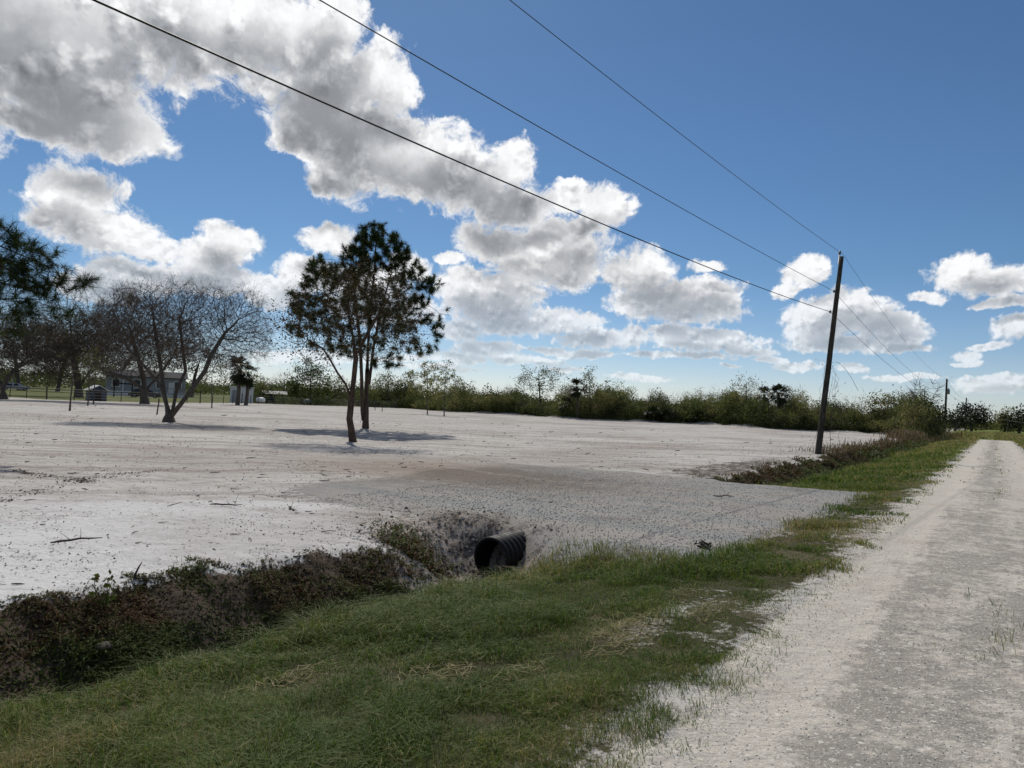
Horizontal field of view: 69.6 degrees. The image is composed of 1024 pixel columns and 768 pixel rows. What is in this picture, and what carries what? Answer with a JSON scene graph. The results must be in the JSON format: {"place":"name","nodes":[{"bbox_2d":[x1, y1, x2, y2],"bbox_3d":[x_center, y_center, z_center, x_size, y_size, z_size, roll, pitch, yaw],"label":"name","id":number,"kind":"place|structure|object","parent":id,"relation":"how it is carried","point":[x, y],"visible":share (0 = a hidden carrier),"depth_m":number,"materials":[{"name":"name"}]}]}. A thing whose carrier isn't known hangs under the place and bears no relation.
{"place":"outdoors","nodes":[
{"label":"outdoors","id":0,"kind":"place"},
{"bbox_2d":[104,369,187,397],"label":"house","id":1,"kind":"structure","parent":0,"point":[171,381],"depth_m":143.93,"materials":[{"name":"grey"}]},
{"bbox_2d":[111,378,120,386],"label":"window","id":2,"kind":"structure","parent":1,"relation":"in","point":[114,381],"depth_m":140.85,"materials":[{"name":"black glass"}]},
{"bbox_2d":[168,383,173,392],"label":"door","id":3,"kind":"structure","parent":1,"relation":"in","point":[171,385],"depth_m":145.15,"materials":[{"name":"white"}]},
{"bbox_2d":[174,381,181,389],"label":"window","id":4,"kind":"structure","parent":1,"relation":"in","point":[175,383],"depth_m":145.57,"materials":[{"name":"black glass"}]},
{"bbox_2d":[0,449,889,707],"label":"ditch","id":5,"kind":"object","parent":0,"point":[236,597],"visible":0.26,"depth_m":7.14,"materials":[{"name":"plant"}]},
{"bbox_2d":[84,570,119,609],"bbox_3d":[-3.634,1.847,6.540,0.255,0.348,0.362,3,-2,0],"label":"seedling","id":6,"kind":"object","parent":5,"relation":"on","point":[106,585],"visible":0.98,"depth_m":6.55,"materials":[{"name":"green plant"}]},
{"bbox_2d":[95,641,112,650],"bbox_3d":[-3.417,2.192,6.158,0.145,0.066,0.115,3,-2,0],"label":"rock","id":7,"kind":"object","parent":5,"relation":"on","point":[100,646],"visible":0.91,"depth_m":6.12,"materials":[{"name":"stone"}]},
{"bbox_2d":[311,506,576,590],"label":"clods","id":8,"kind":"object","parent":5,"relation":"on","point":[446,540],"visible":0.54,"depth_m":10.98,"materials":[{"name":"brown soil"}]},
{"bbox_2d":[0,436,941,706],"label":"ditch weeds","id":9,"kind":"object","parent":5,"relation":"on","point":[130,634],"visible":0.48,"depth_m":7.12,"materials":[{"name":"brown plant"}]},
{"bbox_2d":[474,481,722,578],"bbox_3d":[2.606,2.660,14.846,0.600,0.715,10.607,2,-2,33],"label":"culvert pipe","id":10,"kind":"object","parent":5,"relation":"on","point":[512,544],"visible":0.27,"depth_m":10.57,"materials":[{"name":"black plastic"}]},
{"bbox_2d":[911,395,954,432],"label":"oak tree","id":11,"kind":"object","parent":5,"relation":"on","point":[940,408],"visible":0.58,"depth_m":89.83,"materials":[{"name":"green plant"}]},
{"bbox_2d":[5,381,958,429],"bbox_3d":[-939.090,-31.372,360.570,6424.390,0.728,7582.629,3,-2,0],"label":"pasture","id":12,"kind":"structure","parent":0,"point":[51,394],"depth_m":122.56,"materials":[{"name":"green plant"}]},
{"bbox_2d":[5,383,26,390],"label":"parked car","id":13,"kind":"object","parent":12,"relation":"on","point":[24,388],"visible":0.63,"depth_m":155.15,"materials":[{"name":"paint"}]},
{"bbox_2d":[0,322,57,389],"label":"yard tree","id":14,"kind":"object","parent":12,"relation":"on","point":[17,378],"visible":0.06,"depth_m":157.44,"materials":[{"name":"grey plant"}]},
{"bbox_2d":[1,291,134,397],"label":"bare tree","id":15,"kind":"object","parent":12,"relation":"on","point":[78,384],"visible":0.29,"depth_m":100.17,"materials":[{"name":"grey plant"}]},
{"bbox_2d":[31,317,111,391],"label":"yard tree","id":16,"kind":"object","parent":12,"relation":"on","point":[58,386],"visible":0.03,"depth_m":161.62,"materials":[{"name":"grey plant"}]},
{"bbox_2d":[83,385,108,400],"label":"shed","id":17,"kind":"structure","parent":12,"relation":"on","point":[103,394],"depth_m":85.61,"materials":[{"name":"white metal"}]},
{"bbox_2d":[95,392,101,400],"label":"door","id":18,"kind":"structure","parent":17,"relation":"in","point":[97,393],"depth_m":85.43,"materials":[{"name":"grey"}]},
{"bbox_2d":[112,382,132,397],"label":"pergola","id":19,"kind":"object","parent":12,"relation":"on","point":[123,383],"visible":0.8,"depth_m":119.55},
{"bbox_2d":[84,331,185,371],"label":"yard tree","id":20,"kind":"object","parent":12,"relation":"on","point":[150,353],"visible":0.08,"depth_m":169.92,"materials":[{"name":"grey plant"}]},
{"bbox_2d":[128,389,161,397],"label":"parked car","id":21,"kind":"object","parent":12,"relation":"on","point":[137,393],"visible":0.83,"depth_m":125.47,"materials":[{"name":"paint"}]},
{"bbox_2d":[153,340,245,396],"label":"yard tree","id":22,"kind":"object","parent":12,"relation":"on","point":[189,369],"visible":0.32,"depth_m":174.34,"materials":[{"name":"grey plant"}]},
{"bbox_2d":[232,370,269,396],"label":"field edge tree","id":23,"kind":"object","parent":12,"relation":"on","point":[263,382],"visible":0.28,"depth_m":131.04,"materials":[{"name":"green plant"}]},
{"bbox_2d":[256,397,264,402],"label":"tank","id":24,"kind":"object","parent":12,"relation":"on","point":[261,400],"visible":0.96,"depth_m":121.21,"materials":[{"name":"white metal"}]},
{"bbox_2d":[258,375,278,392],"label":"field edge tree","id":25,"kind":"object","parent":12,"relation":"on","point":[268,383],"visible":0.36,"depth_m":135.27,"materials":[{"name":"green plant"}]},
{"bbox_2d":[262,390,286,403],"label":"shed","id":26,"kind":"structure","parent":12,"relation":"on","point":[277,392],"depth_m":131.50,"materials":[{"name":"metal"}]},
{"bbox_2d":[271,366,296,396],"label":"field edge tree","id":27,"kind":"object","parent":12,"relation":"on","point":[281,382],"visible":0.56,"depth_m":139.69,"materials":[{"name":"green plant"}]},
{"bbox_2d":[282,356,335,404],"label":"green tree","id":28,"kind":"object","parent":12,"relation":"on","point":[300,378],"visible":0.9,"depth_m":136.46,"materials":[{"name":"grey plant"}]},
{"bbox_2d":[316,372,349,402],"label":"field edge tree","id":29,"kind":"object","parent":12,"relation":"on","point":[338,384],"visible":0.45,"depth_m":149.37,"materials":[{"name":"green plant"}]},
{"bbox_2d":[369,371,404,406],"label":"field edge tree","id":30,"kind":"object","parent":12,"relation":"on","point":[387,382],"visible":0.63,"depth_m":150.53,"materials":[{"name":"green plant"}]},
{"bbox_2d":[391,372,418,397],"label":"field edge tree","id":31,"kind":"object","parent":12,"relation":"on","point":[404,385],"visible":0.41,"depth_m":152.74,"materials":[{"name":"green plant"}]},
{"bbox_2d":[442,376,479,408],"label":"field edge tree","id":32,"kind":"object","parent":12,"relation":"on","point":[464,388],"visible":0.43,"depth_m":125.73,"materials":[{"name":"green plant"}]},
{"bbox_2d":[481,383,500,397],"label":"field edge tree","id":33,"kind":"object","parent":12,"relation":"on","point":[487,386],"visible":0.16,"depth_m":124.08,"materials":[{"name":"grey plant"}]},
{"bbox_2d":[0,365,1023,431],"bbox_3d":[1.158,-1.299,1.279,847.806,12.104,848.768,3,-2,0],"label":"woods","id":34,"kind":"object","parent":12,"relation":"on","point":[217,391],"visible":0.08,"depth_m":285.84,"materials":[{"name":"green plant"}]},
{"bbox_2d":[513,362,566,403],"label":"lone tree","id":35,"kind":"object","parent":12,"relation":"on","point":[539,385],"visible":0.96,"depth_m":123.28,"materials":[{"name":"grey plant"}]},
{"bbox_2d":[580,365,607,418],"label":"brush tree","id":36,"kind":"object","parent":12,"relation":"on","point":[589,389],"visible":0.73,"depth_m":109.93,"materials":[{"name":"green plant"}]},
{"bbox_2d":[729,371,772,411],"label":"bare thicket tree","id":37,"kind":"object","parent":12,"relation":"on","point":[746,387],"visible":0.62,"depth_m":104.27,"materials":[{"name":"grey plant"}]},
{"bbox_2d":[756,386,775,404],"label":"cabbage palm","id":38,"kind":"object","parent":12,"relation":"on","point":[762,390],"visible":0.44,"depth_m":105.31,"materials":[{"name":"green plant"}]},
{"bbox_2d":[766,383,789,411],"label":"cabbage palm","id":39,"kind":"object","parent":12,"relation":"on","point":[779,389],"visible":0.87,"depth_m":102.01,"materials":[{"name":"green plant"}]},
{"bbox_2d":[856,384,932,420],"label":"oak tree","id":40,"kind":"object","parent":12,"relation":"on","point":[884,398],"visible":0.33,"depth_m":101.39,"materials":[{"name":"green plant"}]},
{"bbox_2d":[0,397,980,605],"bbox_3d":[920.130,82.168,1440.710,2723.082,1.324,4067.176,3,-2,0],"label":"sand field","id":41,"kind":"structure","parent":0,"point":[115,524],"depth_m":19.61,"materials":[{"name":"beige sand"}]},
{"bbox_2d":[0,302,89,398],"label":"bare tree","id":42,"kind":"object","parent":41,"relation":"on","point":[26,344],"visible":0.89,"depth_m":73.37,"materials":[{"name":"grey plant"}]},
{"bbox_2d":[0,211,105,342],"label":"pine tree","id":43,"kind":"object","parent":41,"relation":"on","point":[23,281],"visible":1,"depth_m":18.26,"materials":[{"name":"green plant"}]},
{"bbox_2d":[50,528,101,542],"bbox_3d":[-5.128,1.842,8.611,0.198,0.342,0.558,1,-2,38],"label":"stick","id":44,"kind":"object","parent":41,"relation":"on","point":[68,539],"visible":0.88,"depth_m":8.56,"materials":[{"name":"wood"}]},
{"bbox_2d":[57,342,98,410],"bbox_3d":[-30.516,-0.496,51.560,2.589,4.914,2.493,3,-2,0],"label":"sapling","id":45,"kind":"object","parent":41,"relation":"on","point":[72,376],"visible":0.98,"depth_m":51.18,"materials":[{"name":"green plant"}]},
{"bbox_2d":[74,348,103,405],"bbox_3d":[-36.798,-0.612,64.011,2.477,5.243,2.827,4,-2,-44],"label":"sapling","id":46,"kind":"object","parent":41,"relation":"on","point":[89,389],"visible":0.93,"depth_m":63.82,"materials":[{"name":"green plant"}]},
{"bbox_2d":[80,345,114,403],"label":"sapling","id":47,"kind":"object","parent":41,"relation":"on","point":[97,369],"visible":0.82,"depth_m":68.81,"materials":[{"name":"green plant"}]},
{"bbox_2d":[33,281,206,403],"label":"bare tree","id":48,"kind":"object","parent":41,"relation":"on","point":[144,388],"visible":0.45,"depth_m":79.08,"materials":[{"name":"grey plant"}]},
{"bbox_2d":[133,562,167,579],"bbox_3d":[-3.515,1.832,7.147,0.325,0.194,0.054,3,-2,-2],"label":"stick","id":49,"kind":"object","parent":41,"relation":"on","point":[135,574],"visible":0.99,"depth_m":7.14,"materials":[{"name":"wood"}]},
{"bbox_2d":[81,270,282,421],"bbox_3d":[-17.787,-2.070,40.097,10.512,8.672,4.886,3,-2,-27],"label":"bare tree","id":50,"kind":"object","parent":41,"relation":"on","point":[169,415],"visible":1,"depth_m":39.63,"materials":[{"name":"grey plant"}]},
{"bbox_2d":[5,386,391,407],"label":"wire fence","id":51,"kind":"object","parent":41,"relation":"on","point":[74,390],"visible":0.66,"depth_m":87.19,"materials":[{"name":"grey metal"}]},
{"bbox_2d":[195,360,226,407],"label":"sapling","id":52,"kind":"object","parent":41,"relation":"on","point":[211,387],"visible":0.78,"depth_m":77.20,"materials":[{"name":"green plant"}]},
{"bbox_2d":[210,494,241,506],"bbox_3d":[-4.520,1.861,11.607,0.505,0.305,0.122,3,-2,0],"label":"stick","id":53,"kind":"object","parent":41,"relation":"on","point":[225,504],"visible":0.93,"depth_m":11.61,"materials":[{"name":"wood"}]},
{"bbox_2d":[225,355,252,404],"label":"cabbage palm","id":54,"kind":"object","parent":41,"relation":"on","point":[238,379],"visible":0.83,"depth_m":99.03,"materials":[{"name":"green plant"}]},
{"bbox_2d":[229,386,254,402],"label":"shed","id":55,"kind":"structure","parent":41,"relation":"on","point":[233,389],"depth_m":120.08,"materials":[{"name":"white metal"}]},
{"bbox_2d":[232,390,236,401],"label":"door","id":56,"kind":"structure","parent":55,"relation":"in","point":[234,392],"depth_m":119.69,"materials":[{"name":"grey metal"}]},
{"bbox_2d":[241,364,259,404],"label":"cabbage palm","id":57,"kind":"object","parent":41,"relation":"on","point":[249,383],"visible":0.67,"depth_m":100.46,"materials":[{"name":"green plant"}]},
{"bbox_2d":[262,250,429,441],"bbox_3d":[-6.631,-1.539,30.400,6.857,8.092,3.714,3,-2,0],"label":"oak tree","id":58,"kind":"object","parent":41,"relation":"on","point":[350,407],"visible":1,"depth_m":30.11,"materials":[{"name":"green plant"}]},
{"bbox_2d":[284,220,450,428],"bbox_3d":[-8.580,-3.586,43.883,9.987,12.673,3.865,3,-2,-15],"label":"pine tree","id":59,"kind":"object","parent":41,"relation":"on","point":[398,258],"visible":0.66,"depth_m":43.65,"materials":[{"name":"green plant"}]},
{"bbox_2d":[404,361,447,413],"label":"sapling","id":60,"kind":"object","parent":41,"relation":"on","point":[424,379],"visible":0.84,"depth_m":95.65,"materials":[{"name":"green plant"}]},
{"bbox_2d":[0,405,853,599],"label":"twig debris","id":61,"kind":"object","parent":41,"relation":"on","point":[84,479],"visible":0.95,"depth_m":14.90,"materials":[{"name":"brown plant"}]},
{"bbox_2d":[423,360,463,415],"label":"sapling","id":62,"kind":"object","parent":41,"relation":"on","point":[445,386],"visible":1,"depth_m":88.38,"materials":[{"name":"green plant"}]},
{"bbox_2d":[558,396,573,416],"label":"cabbage palm","id":63,"kind":"object","parent":41,"relation":"on","point":[566,399],"visible":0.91,"depth_m":109.12,"materials":[{"name":"green plant"}]},
{"bbox_2d":[567,377,588,417],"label":"cabbage palm","id":64,"kind":"object","parent":41,"relation":"on","point":[575,393],"visible":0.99,"depth_m":107.55,"materials":[{"name":"green plant"}]},
{"bbox_2d":[244,375,952,441],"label":"thicket","id":65,"kind":"object","parent":41,"relation":"on","point":[795,413],"visible":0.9,"depth_m":109.42,"materials":[{"name":"green plant"}]},
{"bbox_2d":[643,406,661,420],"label":"palmetto","id":66,"kind":"object","parent":41,"relation":"on","point":[652,408],"visible":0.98,"depth_m":109.70,"materials":[{"name":"green plant"}]},
{"bbox_2d":[656,409,673,421],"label":"palmetto","id":67,"kind":"object","parent":41,"relation":"on","point":[665,412],"visible":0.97,"depth_m":109.45,"materials":[{"name":"green plant"}]},
{"bbox_2d":[690,410,705,421],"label":"palmetto","id":68,"kind":"object","parent":41,"relation":"on","point":[696,416],"visible":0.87,"depth_m":107.86,"materials":[{"name":"green plant"}]},
{"bbox_2d":[815,251,843,453],"bbox_3d":[16.049,-1.447,37.271,1.074,10.659,0.310,2,-2,26],"label":"power pole","id":69,"kind":"object","parent":41,"relation":"on","point":[821,424],"visible":0.94,"depth_m":37.16,"materials":[{"name":"wood"}]},
{"bbox_2d":[92,0,945,396],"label":"power line","id":70,"kind":"object","parent":69,"relation":"attached to","point":[392,132],"visible":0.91,"depth_m":11.61,"materials":[{"name":"black metal"}]},
{"bbox_2d":[319,0,944,390],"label":"power line","id":71,"kind":"object","parent":69,"relation":"attached to","point":[553,135],"visible":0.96,"depth_m":15.10,"materials":[{"name":"metal"}]},
{"bbox_2d":[510,0,936,373],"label":"power line","id":72,"kind":"object","parent":69,"relation":"attached to","point":[674,129],"visible":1,"depth_m":19.52,"materials":[{"name":"metal"}]},
{"bbox_2d":[811,357,857,453],"bbox_3d":[16.137,1.075,36.977,2.243,4.949,1.224,2,-2,26],"label":"vine","id":73,"kind":"object","parent":69,"relation":"hanging from","point":[833,407],"visible":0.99,"depth_m":37.00,"materials":[{"name":"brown plant"}]},
{"bbox_2d":[709,427,972,476],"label":"dry brush","id":74,"kind":"object","parent":41,"relation":"on","point":[898,435],"visible":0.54,"depth_m":58.65,"materials":[{"name":"brown plant"}]},
{"bbox_2d":[899,373,951,417],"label":"bare thicket tree","id":75,"kind":"object","parent":41,"relation":"on","point":[919,383],"visible":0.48,"depth_m":97.40,"materials":[{"name":"grey plant"}]},
{"bbox_2d":[943,379,949,429],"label":"power pole","id":76,"kind":"object","parent":41,"relation":"on","point":[947,391],"visible":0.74,"depth_m":124.97,"materials":[{"name":"wood"}]},
{"bbox_2d":[942,408,974,430],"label":"live oak","id":77,"kind":"object","parent":41,"relation":"on","point":[961,421],"visible":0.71,"depth_m":183.59,"materials":[{"name":"green plant"}]},
{"bbox_2d":[964,398,966,430],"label":"power pole","id":78,"kind":"object","parent":41,"relation":"on","point":[965,412],"visible":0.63,"depth_m":204.10,"materials":[{"name":"brown wood"}]},
{"bbox_2d":[0,429,1023,767],"bbox_3d":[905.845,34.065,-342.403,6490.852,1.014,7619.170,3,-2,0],"label":"verge","id":79,"kind":"structure","parent":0,"point":[750,615],"depth_m":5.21,"materials":[{"name":"green plant"}]},
{"bbox_2d":[947,398,998,430],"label":"live oak","id":80,"kind":"object","parent":79,"relation":"on","point":[979,418],"visible":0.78,"depth_m":215.20,"materials":[{"name":"green plant"}]},
{"bbox_2d":[976,417,1000,429],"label":"live oak","id":81,"kind":"object","parent":79,"relation":"on","point":[985,427],"visible":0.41,"depth_m":250.96,"materials":[{"name":"green plant"}]},
{"bbox_2d":[989,404,1022,431],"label":"live oak","id":82,"kind":"object","parent":79,"relation":"on","point":[1001,419],"visible":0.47,"depth_m":214.95,"materials":[{"name":"green plant"}]},
{"bbox_2d":[994,403,1023,433],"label":"live oak","id":83,"kind":"object","parent":79,"relation":"on","point":[1018,423],"visible":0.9,"depth_m":205.71,"materials":[{"name":"green plant"}]},
{"bbox_2d":[0,0,1023,421],"label":"sky","id":84,"kind":"structure","parent":0,"point":[892,131],"materials":[{"name":"blue"}]},
{"bbox_2d":[237,464,873,588],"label":"driveway","id":85,"kind":"structure","parent":0,"point":[451,478],"depth_m":13.37,"materials":[{"name":"grey gravel"}]},
{"bbox_2d":[694,540,710,549],"bbox_3d":[2.435,2.043,9.351,0.264,0.111,0.233,1,-2,40],"label":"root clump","id":86,"kind":"object","parent":85,"relation":"on","point":[702,543],"visible":0.88,"depth_m":9.33,"materials":[{"name":"brown plant"}]},
{"bbox_2d":[600,440,1023,767],"bbox_3d":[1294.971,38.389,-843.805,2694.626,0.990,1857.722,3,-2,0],"label":"road","id":87,"kind":"structure","parent":0,"point":[958,501],"depth_m":5.05,"materials":[{"name":"grey gravel"}]},
{"bbox_2d":[561,507,1023,767],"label":"shell grit","id":88,"kind":"object","parent":87,"relation":"on","point":[872,668],"visible":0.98,"depth_m":4.60,"materials":[{"name":"white gravel"}]}
]}

